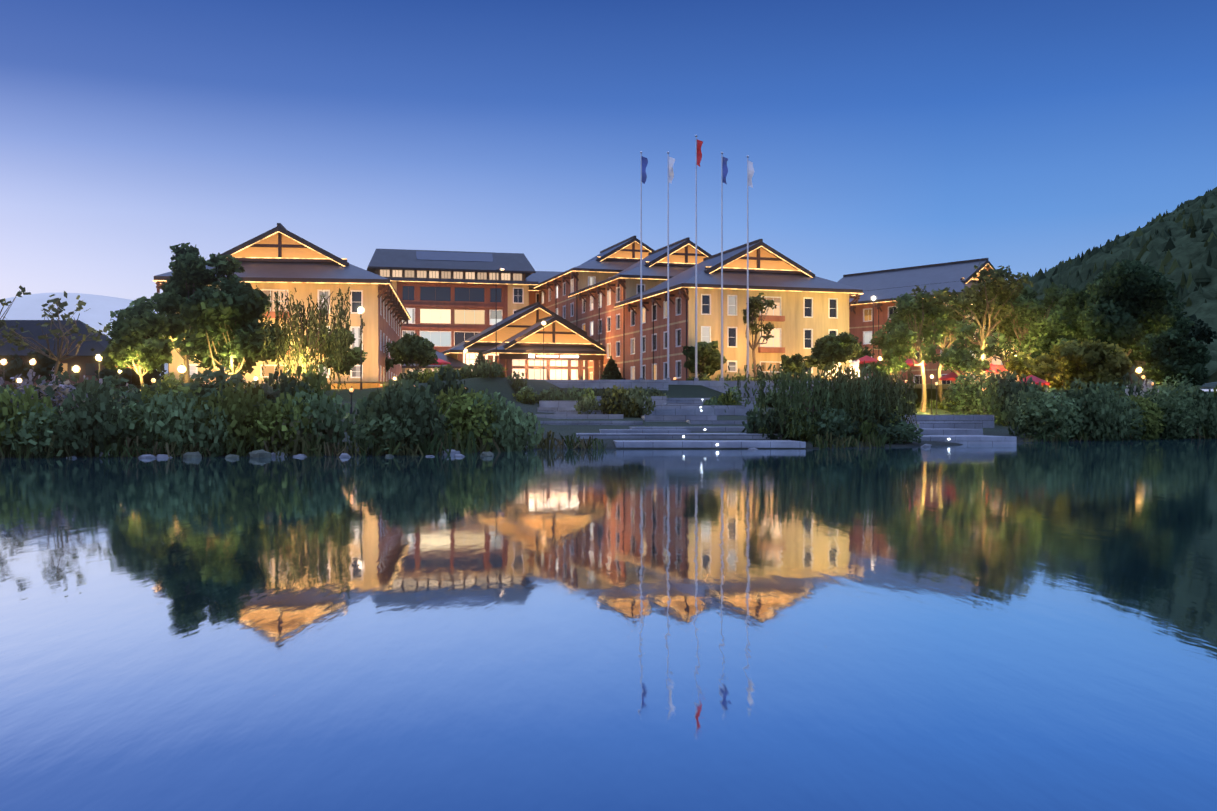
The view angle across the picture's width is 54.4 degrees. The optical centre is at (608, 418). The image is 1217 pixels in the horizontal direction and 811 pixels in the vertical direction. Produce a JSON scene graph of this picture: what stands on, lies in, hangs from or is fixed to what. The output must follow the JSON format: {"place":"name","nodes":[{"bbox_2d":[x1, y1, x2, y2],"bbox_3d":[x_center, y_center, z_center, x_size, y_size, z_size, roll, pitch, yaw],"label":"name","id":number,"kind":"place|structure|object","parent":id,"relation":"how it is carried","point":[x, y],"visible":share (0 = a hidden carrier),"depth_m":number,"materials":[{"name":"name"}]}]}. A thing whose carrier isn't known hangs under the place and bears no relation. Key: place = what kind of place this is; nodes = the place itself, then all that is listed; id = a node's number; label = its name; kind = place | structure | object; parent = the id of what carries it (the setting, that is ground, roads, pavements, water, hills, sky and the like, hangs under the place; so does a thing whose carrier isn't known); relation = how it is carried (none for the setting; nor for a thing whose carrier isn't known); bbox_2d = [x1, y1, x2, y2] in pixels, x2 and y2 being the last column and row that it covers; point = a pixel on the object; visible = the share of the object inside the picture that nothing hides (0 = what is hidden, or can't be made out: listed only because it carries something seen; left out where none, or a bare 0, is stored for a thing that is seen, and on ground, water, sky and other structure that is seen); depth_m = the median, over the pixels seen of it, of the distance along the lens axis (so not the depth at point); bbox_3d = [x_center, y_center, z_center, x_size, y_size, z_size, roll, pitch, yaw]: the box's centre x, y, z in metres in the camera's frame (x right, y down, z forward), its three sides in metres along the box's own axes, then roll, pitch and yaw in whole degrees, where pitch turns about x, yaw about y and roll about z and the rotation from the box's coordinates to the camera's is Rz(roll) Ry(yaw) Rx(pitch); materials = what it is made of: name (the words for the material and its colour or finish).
{"place":"outdoors","nodes":[
{"label":"outdoors","id":0,"kind":"place"},
{"bbox_2d":[0,320,111,387],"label":"neighbour building","id":1,"kind":"structure","parent":0,"point":[85,361],"depth_m":197.83,"materials":[{"name":"tile"}]},
{"bbox_2d":[0,292,158,337],"bbox_3d":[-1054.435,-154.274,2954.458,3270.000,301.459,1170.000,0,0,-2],"label":"distant hill","id":2,"kind":"structure","parent":0,"point":[26,307],"depth_m":2658.77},
{"bbox_2d":[160,363,167,375],"bbox_3d":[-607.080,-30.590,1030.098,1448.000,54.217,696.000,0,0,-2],"label":"hill","id":3,"kind":"structure","parent":0,"point":[165,366],"depth_m":912.44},
{"bbox_2d":[0,439,1216,810],"bbox_3d":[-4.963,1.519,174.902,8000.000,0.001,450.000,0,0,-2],"label":"lake water","id":4,"kind":"structure","parent":0,"point":[992,627],"depth_m":8.50,"materials":[{"name":"blue liquid"}]},
{"bbox_2d":[0,0,1216,390],"label":"sky","id":5,"kind":"structure","parent":0,"point":[1029,136],"materials":[{"name":"blue"}]},
{"bbox_2d":[6,377,1216,457],"bbox_3d":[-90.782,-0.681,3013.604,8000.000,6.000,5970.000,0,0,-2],"label":"terrain","id":6,"kind":"structure","parent":0,"point":[502,386],"depth_m":88.83,"materials":[{"name":"grey stone"}]},
{"bbox_2d":[1,358,6,387],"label":"garden lamp","id":7,"kind":"object","parent":6,"relation":"on","point":[3,361],"visible":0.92,"depth_m":108.30,"materials":[{"name":"grey glass"}]},
{"bbox_2d":[0,285,30,345],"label":"tree","id":8,"kind":"object","parent":6,"relation":"on","point":[5,332],"visible":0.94,"depth_m":90.91,"materials":[{"name":"green plant"}]},
{"bbox_2d":[0,349,63,385],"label":"tree","id":9,"kind":"object","parent":6,"relation":"on","point":[44,365],"visible":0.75,"depth_m":160.12,"materials":[{"name":"green plant"}]},
{"bbox_2d":[30,358,35,387],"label":"garden lamp","id":10,"kind":"object","parent":6,"relation":"on","point":[32,361],"visible":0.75,"depth_m":108.38,"materials":[{"name":"grey"}]},
{"bbox_2d":[10,374,91,438],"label":"pale flowering shrubs","id":11,"kind":"object","parent":6,"relation":"on","point":[58,394],"visible":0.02,"depth_m":50.05,"materials":[{"name":"pink plant"}]},
{"bbox_2d":[0,291,110,380],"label":"tree","id":12,"kind":"object","parent":6,"relation":"on","point":[59,358],"visible":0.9,"depth_m":78.87,"materials":[{"name":"green plant"}]},
{"bbox_2d":[0,367,128,407],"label":"flowers","id":13,"kind":"object","parent":6,"relation":"on","point":[29,374],"visible":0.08,"depth_m":56.39,"materials":[{"name":"purple plant"}]},
{"bbox_2d":[73,364,79,382],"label":"garden lamp","id":14,"kind":"object","parent":6,"relation":"on","point":[76,367],"visible":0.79,"depth_m":90.59,"materials":[{"name":"grey"}]},
{"bbox_2d":[96,353,101,378],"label":"garden lamp","id":15,"kind":"object","parent":6,"relation":"on","point":[98,357],"visible":0.65,"depth_m":98.58,"materials":[{"name":"grey"}]},
{"bbox_2d":[94,364,166,385],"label":"shrubs","id":16,"kind":"object","parent":6,"relation":"on","point":[132,376],"visible":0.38,"depth_m":173.15,"materials":[{"name":"green plant"}]},
{"bbox_2d":[99,303,174,401],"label":"tree","id":17,"kind":"object","parent":6,"relation":"on","point":[140,341],"visible":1,"depth_m":85.82,"materials":[{"name":"green plant"}]},
{"bbox_2d":[178,364,185,384],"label":"garden lamp","id":18,"kind":"object","parent":6,"relation":"on","point":[181,368],"visible":0.73,"depth_m":82.96,"materials":[{"name":"grey glass"}]},
{"bbox_2d":[161,372,210,387],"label":"forecourt shrubs","id":19,"kind":"object","parent":6,"relation":"on","point":[166,377],"visible":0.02,"depth_m":110.83,"materials":[{"name":"green plant"}]},
{"bbox_2d":[129,242,244,382],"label":"tree","id":20,"kind":"object","parent":6,"relation":"on","point":[191,273],"visible":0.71,"depth_m":90.06,"materials":[{"name":"green plant"}]},
{"bbox_2d":[172,274,291,375],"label":"tree","id":21,"kind":"object","parent":6,"relation":"on","point":[223,317],"visible":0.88,"depth_m":82.00,"materials":[{"name":"green plant"}]},
{"bbox_2d":[17,364,468,441],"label":"shrubs","id":22,"kind":"object","parent":6,"relation":"on","point":[292,386],"visible":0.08,"depth_m":52.54,"materials":[{"name":"green plant"}]},
{"bbox_2d":[0,374,543,457],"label":"shore shrubs","id":23,"kind":"object","parent":6,"relation":"on","point":[416,416],"depth_m":48.25,"materials":[{"name":"green plant"}]},
{"bbox_2d":[153,223,410,388],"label":"building","id":24,"kind":"structure","parent":6,"relation":"on","point":[279,258],"depth_m":114.11,"materials":[{"name":"beige paint"}]},
{"bbox_2d":[260,287,364,392],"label":"willow tree","id":25,"kind":"object","parent":6,"relation":"on","point":[311,323],"visible":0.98,"depth_m":76.74,"materials":[{"name":"green plant"}]},
{"bbox_2d":[304,328,367,388],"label":"tree","id":26,"kind":"object","parent":6,"relation":"on","point":[354,356],"visible":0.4,"depth_m":98.72,"materials":[{"name":"green plant"}]},
{"bbox_2d":[349,386,353,421],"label":"shore lamp","id":27,"kind":"object","parent":6,"relation":"on","point":[351,390],"visible":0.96,"depth_m":69.50,"materials":[{"name":"grey metal"}]},
{"bbox_2d":[358,306,364,389],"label":"lamp post","id":28,"kind":"object","parent":6,"relation":"on","point":[361,309],"visible":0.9,"depth_m":97.36,"materials":[{"name":"grey metal"}]},
{"bbox_2d":[367,249,537,360],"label":"hotel block","id":29,"kind":"structure","parent":6,"relation":"on","point":[448,299],"depth_m":184.76,"materials":[{"name":"brown"}]},
{"bbox_2d":[397,359,596,404],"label":"bank shrubs","id":30,"kind":"object","parent":6,"relation":"on","point":[494,370],"visible":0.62,"depth_m":102.74,"materials":[{"name":"green plant"}]},
{"bbox_2d":[496,268,504,363],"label":"lamp post","id":31,"kind":"object","parent":6,"relation":"on","point":[502,269],"visible":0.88,"depth_m":149.59,"materials":[{"name":"grey metal"}]},
{"bbox_2d":[402,302,605,379],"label":"entrance pavilion","id":32,"kind":"structure","parent":6,"relation":"on","point":[570,349],"depth_m":160.67,"materials":[{"name":"beige glass"}]},
{"bbox_2d":[541,320,545,379],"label":"garden lamp","id":33,"kind":"object","parent":6,"relation":"on","point":[543,323],"visible":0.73,"depth_m":149.75,"materials":[{"name":"grey metal"}]},
{"bbox_2d":[525,271,562,304],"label":"building","id":34,"kind":"structure","parent":6,"relation":"on","point":[539,276],"depth_m":195.44,"materials":[{"name":"white"}]},
{"bbox_2d":[43,437,1161,457],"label":"shore rocks","id":35,"kind":"object","parent":6,"relation":"on","point":[262,453],"visible":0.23,"depth_m":46.61,"materials":[{"name":"grey stone"}]},
{"bbox_2d":[0,424,1216,458],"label":"shoreline plants","id":36,"kind":"object","parent":6,"relation":"on","point":[307,448],"visible":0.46,"depth_m":48.61,"materials":[{"name":"green plant"}]},
{"bbox_2d":[600,356,622,379],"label":"conifer tree","id":37,"kind":"object","parent":6,"relation":"on","point":[611,371],"visible":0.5,"depth_m":149.46,"materials":[{"name":"green plant"}]},
{"bbox_2d":[571,387,669,398],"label":"bank shrubs","id":38,"kind":"object","parent":6,"relation":"on","point":[655,392],"visible":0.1,"depth_m":108.88,"materials":[{"name":"green plant"}]},
{"bbox_2d":[639,151,647,379],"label":"flag pole","id":39,"kind":"object","parent":6,"relation":"on","point":[644,161],"visible":0.92,"depth_m":120.06,"materials":[{"name":"metal"}]},
{"bbox_2d":[666,151,674,380],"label":"flag pole","id":40,"kind":"object","parent":6,"relation":"on","point":[671,160],"visible":0.9,"depth_m":120.14,"materials":[{"name":"metal"}]},
{"bbox_2d":[529,379,832,394],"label":"retaining wall","id":41,"kind":"structure","parent":6,"relation":"on","point":[626,384],"depth_m":112.05,"materials":[{"name":"stone"}]},
{"bbox_2d":[694,135,702,380],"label":"flag pole","id":42,"kind":"object","parent":6,"relation":"on","point":[699,143],"visible":0.94,"depth_m":120.22,"materials":[{"name":"metal"}]},
{"bbox_2d":[534,236,863,380],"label":"building","id":43,"kind":"structure","parent":6,"relation":"on","point":[596,298],"depth_m":134.27,"materials":[{"name":"beige paint"}]},
{"bbox_2d":[681,341,726,376],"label":"round tree","id":44,"kind":"object","parent":6,"relation":"on","point":[709,363],"visible":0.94,"depth_m":126.90,"materials":[{"name":"green plant"}]},
{"bbox_2d":[720,152,727,380],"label":"flag pole","id":45,"kind":"object","parent":6,"relation":"on","point":[724,168],"visible":0.94,"depth_m":120.30,"materials":[{"name":"metal"}]},
{"bbox_2d":[746,155,753,380],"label":"flag pole","id":46,"kind":"object","parent":6,"relation":"on","point":[750,172],"visible":0.83,"depth_m":120.38,"materials":[{"name":"metal"}]},
{"bbox_2d":[742,293,776,377],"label":"slim tree","id":47,"kind":"object","parent":6,"relation":"on","point":[756,305],"visible":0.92,"depth_m":127.25,"materials":[{"name":"green plant"}]},
{"bbox_2d":[535,381,1016,447],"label":"steps","id":48,"kind":"structure","parent":6,"relation":"on","point":[963,429],"depth_m":78.07,"materials":[{"name":"stone"}]},
{"bbox_2d":[574,384,655,417],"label":"terrace shrubs","id":49,"kind":"object","parent":48,"relation":"on","point":[624,402],"depth_m":87.28,"materials":[{"name":"green plant"}]},
{"bbox_2d":[703,385,742,406],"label":"terrace shrubs","id":50,"kind":"object","parent":48,"relation":"on","point":[721,399],"depth_m":95.17,"materials":[{"name":"green plant"}]},
{"bbox_2d":[779,353,807,377],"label":"tree","id":51,"kind":"object","parent":6,"relation":"on","point":[793,363],"visible":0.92,"depth_m":127.13,"materials":[{"name":"green plant"}]},
{"bbox_2d":[724,360,882,440],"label":"reeds","id":52,"kind":"object","parent":6,"relation":"on","point":[822,388],"visible":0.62,"depth_m":65.05,"materials":[{"name":"green plant"}]},
{"bbox_2d":[687,372,958,409],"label":"forecourt shrubs","id":53,"kind":"object","parent":6,"relation":"on","point":[705,377],"visible":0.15,"depth_m":127.04,"materials":[{"name":"green plant"}]},
{"bbox_2d":[756,389,901,407],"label":"bank shrubs","id":54,"kind":"object","parent":6,"relation":"on","point":[767,403],"visible":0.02,"depth_m":108.03,"materials":[{"name":"green plant"}]},
{"bbox_2d":[742,405,923,443],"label":"shrubs","id":55,"kind":"object","parent":6,"relation":"on","point":[755,425],"visible":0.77,"depth_m":65.59,"materials":[{"name":"green plant"}]},
{"bbox_2d":[802,367,917,439],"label":"willow shrub","id":56,"kind":"object","parent":6,"relation":"on","point":[888,389],"visible":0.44,"depth_m":66.83,"materials":[{"name":"green plant"}]},
{"bbox_2d":[820,373,904,440],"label":"mound shrub","id":57,"kind":"object","parent":6,"relation":"on","point":[866,416],"visible":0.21,"depth_m":66.58,"materials":[{"name":"green plant"}]},
{"bbox_2d":[850,334,874,368],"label":"tree","id":58,"kind":"object","parent":6,"relation":"on","point":[857,348],"visible":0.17,"depth_m":149.70,"materials":[{"name":"green plant"}]},
{"bbox_2d":[807,397,918,414],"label":"terrace shrubs","id":59,"kind":"object","parent":6,"relation":"on","point":[898,406],"depth_m":104.40,"materials":[{"name":"green plant"}]},
{"bbox_2d":[854,355,877,374],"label":"parasol","id":60,"kind":"object","parent":6,"relation":"on","point":[867,359],"visible":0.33,"depth_m":135.84,"materials":[{"name":"red fabric"}]},
{"bbox_2d":[871,295,875,375],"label":"lamp post","id":61,"kind":"object","parent":6,"relation":"on","point":[873,298],"visible":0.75,"depth_m":140.95,"materials":[{"name":"grey metal"}]},
{"bbox_2d":[866,338,917,378],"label":"tree","id":62,"kind":"object","parent":6,"relation":"on","point":[893,362],"visible":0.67,"depth_m":123.67,"materials":[{"name":"green plant"}]},
{"bbox_2d":[869,292,938,383],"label":"tree","id":63,"kind":"object","parent":6,"relation":"on","point":[896,323],"visible":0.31,"depth_m":139.86,"materials":[{"name":"green plant"}]},
{"bbox_2d":[889,292,960,411],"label":"tree","id":64,"kind":"object","parent":6,"relation":"on","point":[906,308],"visible":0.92,"depth_m":118.55,"materials":[{"name":"green plant"}]},
{"bbox_2d":[838,258,1018,383],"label":"building","id":65,"kind":"structure","parent":6,"relation":"on","point":[883,287],"depth_m":179.95,"materials":[{"name":"brown"}]},
{"bbox_2d":[930,374,932,414],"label":"path lamp","id":66,"kind":"object","parent":6,"relation":"on","point":[931,412],"visible":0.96,"depth_m":112.91,"materials":[{"name":"grey metal"}]},
{"bbox_2d":[935,381,937,414],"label":"shore lamp","id":67,"kind":"object","parent":6,"relation":"on","point":[936,382],"visible":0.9,"depth_m":100.81,"materials":[{"name":"grey metal"}]},
{"bbox_2d":[911,285,982,401],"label":"tree","id":68,"kind":"object","parent":6,"relation":"on","point":[948,295],"visible":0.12,"depth_m":128.88,"materials":[{"name":"green plant"}]},
{"bbox_2d":[939,370,963,380],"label":"parasol","id":69,"kind":"object","parent":6,"relation":"on","point":[951,376],"visible":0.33,"depth_m":110.29,"materials":[{"name":"red fabric"}]},
{"bbox_2d":[919,320,1016,376],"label":"tree","id":70,"kind":"object","parent":6,"relation":"on","point":[962,358],"visible":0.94,"depth_m":108.40,"materials":[{"name":"green plant"}]},
{"bbox_2d":[926,263,1033,382],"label":"tree","id":71,"kind":"object","parent":6,"relation":"on","point":[995,287],"visible":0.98,"depth_m":119.76,"materials":[{"name":"green plant"}]},
{"bbox_2d":[985,364,1007,372],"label":"parasol","id":72,"kind":"object","parent":6,"relation":"on","point":[993,367],"visible":0.42,"depth_m":122.21,"materials":[{"name":"red fabric"}]},
{"bbox_2d":[968,285,1041,379],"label":"tree","id":73,"kind":"object","parent":6,"relation":"on","point":[1009,334],"visible":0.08,"depth_m":135.69,"materials":[{"name":"green plant"}]},
{"bbox_2d":[990,282,1067,355],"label":"tree","id":74,"kind":"object","parent":6,"relation":"on","point":[1029,308],"visible":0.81,"depth_m":121.78,"materials":[{"name":"green plant"}]},
{"bbox_2d":[1019,375,1049,384],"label":"parasol","id":75,"kind":"object","parent":6,"relation":"on","point":[1037,379],"visible":0.46,"depth_m":104.21,"materials":[{"name":"red fabric"}]},
{"bbox_2d":[1002,351,1072,393],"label":"tree","id":76,"kind":"object","parent":6,"relation":"on","point":[1043,366],"visible":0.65,"depth_m":108.45,"materials":[{"name":"green plant"}]},
{"bbox_2d":[1016,299,1077,357],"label":"tree","id":77,"kind":"object","parent":6,"relation":"on","point":[1049,339],"visible":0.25,"depth_m":139.94,"materials":[{"name":"green plant"}]},
{"bbox_2d":[1050,338,1077,354],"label":"tree","id":78,"kind":"object","parent":6,"relation":"on","point":[1059,341],"visible":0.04,"depth_m":125.48,"materials":[{"name":"green plant"}]},
{"bbox_2d":[942,367,1216,425],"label":"shrubs","id":79,"kind":"object","parent":6,"relation":"on","point":[998,390],"visible":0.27,"depth_m":99.39,"materials":[{"name":"green plant"}]},
{"bbox_2d":[1049,338,1132,389],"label":"tree","id":80,"kind":"object","parent":6,"relation":"on","point":[1084,362],"visible":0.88,"depth_m":100.03,"materials":[{"name":"green plant"}]},
{"bbox_2d":[1001,378,1216,440],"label":"shore shrubs","id":81,"kind":"object","parent":6,"relation":"on","point":[1164,412],"depth_m":81.95,"materials":[{"name":"green plant"}]},
{"bbox_2d":[1051,259,1177,361],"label":"tree","id":82,"kind":"object","parent":6,"relation":"on","point":[1111,303],"visible":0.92,"depth_m":109.64,"materials":[{"name":"green plant"}]},
{"bbox_2d":[1128,364,1141,383],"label":"tree","id":83,"kind":"object","parent":6,"relation":"on","point":[1134,369],"visible":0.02,"depth_m":177.76,"materials":[{"name":"green plant"}]},
{"bbox_2d":[1136,366,1141,384],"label":"garden lamp","id":84,"kind":"object","parent":6,"relation":"on","point":[1138,369],"visible":0.81,"depth_m":109.38,"materials":[{"name":"grey glass"}]},
{"bbox_2d":[1125,378,1158,396],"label":"pampas","id":85,"kind":"object","parent":6,"relation":"on","point":[1149,384],"visible":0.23,"depth_m":96.03,"materials":[{"name":"grey plant"}]},
{"bbox_2d":[1126,295,1194,391],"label":"tree","id":86,"kind":"object","parent":6,"relation":"on","point":[1180,323],"visible":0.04,"depth_m":135.95,"materials":[{"name":"green plant"}]},
{"bbox_2d":[1123,328,1211,389],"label":"tree","id":87,"kind":"object","parent":6,"relation":"on","point":[1189,360],"visible":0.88,"depth_m":105.28,"materials":[{"name":"green plant"}]},
{"bbox_2d":[1163,314,1216,348],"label":"tree","id":88,"kind":"object","parent":6,"relation":"on","point":[1201,333],"visible":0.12,"depth_m":196.44,"materials":[{"name":"green plant"}]},
{"bbox_2d":[14,381,1214,389],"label":"forecourt paving","id":89,"kind":"structure","parent":0,"point":[928,386],"depth_m":126.80,"materials":[{"name":"stone"}]},
{"bbox_2d":[385,353,400,371],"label":"tree","id":90,"kind":"object","parent":89,"relation":"on","point":[389,363],"visible":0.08,"depth_m":124.80,"materials":[{"name":"green plant"}]},
{"bbox_2d":[383,333,438,371],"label":"tree","id":91,"kind":"object","parent":89,"relation":"on","point":[408,349],"visible":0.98,"depth_m":120.43,"materials":[{"name":"green plant"}]},
{"bbox_2d":[430,359,450,364],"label":"parasol","id":92,"kind":"object","parent":89,"relation":"on","point":[441,362],"visible":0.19,"depth_m":148.44,"materials":[{"name":"red fabric"}]},
{"bbox_2d":[472,351,485,377],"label":"cypress tree","id":93,"kind":"object","parent":89,"relation":"on","point":[480,357],"visible":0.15,"depth_m":149.23,"materials":[{"name":"green plant"}]},
{"bbox_2d":[802,331,853,379],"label":"bushy tree","id":94,"kind":"object","parent":89,"relation":"on","point":[827,350],"visible":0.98,"depth_m":125.70,"materials":[{"name":"green plant"}]},
{"bbox_2d":[825,362,842,380],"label":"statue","id":95,"kind":"object","parent":89,"relation":"on","point":[839,363],"visible":0.02,"depth_m":128.04,"materials":[{"name":"stone"}]},
{"bbox_2d":[844,360,859,381],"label":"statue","id":96,"kind":"object","parent":89,"relation":"on","point":[855,364],"visible":0.35,"depth_m":128.19,"materials":[{"name":"stone"}]},
{"bbox_2d":[905,359,926,366],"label":"parasol","id":97,"kind":"object","parent":89,"relation":"on","point":[909,362],"visible":0.29,"depth_m":131.98,"materials":[{"name":"red fabric"}]},
{"bbox_2d":[1014,187,1216,385],"bbox_3d":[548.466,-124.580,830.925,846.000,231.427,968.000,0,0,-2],"label":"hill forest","id":98,"kind":"object","parent":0,"point":[1193,249],"visible":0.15,"depth_m":556.74,"materials":[{"name":"green plant"}]},
{"bbox_2d":[1022,189,1216,306],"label":"hill conifers","id":99,"kind":"object","parent":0,"point":[1202,279],"visible":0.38,"depth_m":579.29,"materials":[{"name":"green plant"}]},
{"bbox_2d":[1201,382,1216,388],"bbox_3d":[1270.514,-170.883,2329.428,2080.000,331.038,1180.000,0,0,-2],"label":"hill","id":100,"kind":"structure","parent":0,"point":[1212,384],"depth_m":2901.25,"materials":[{"name":"grey"}]}
]}

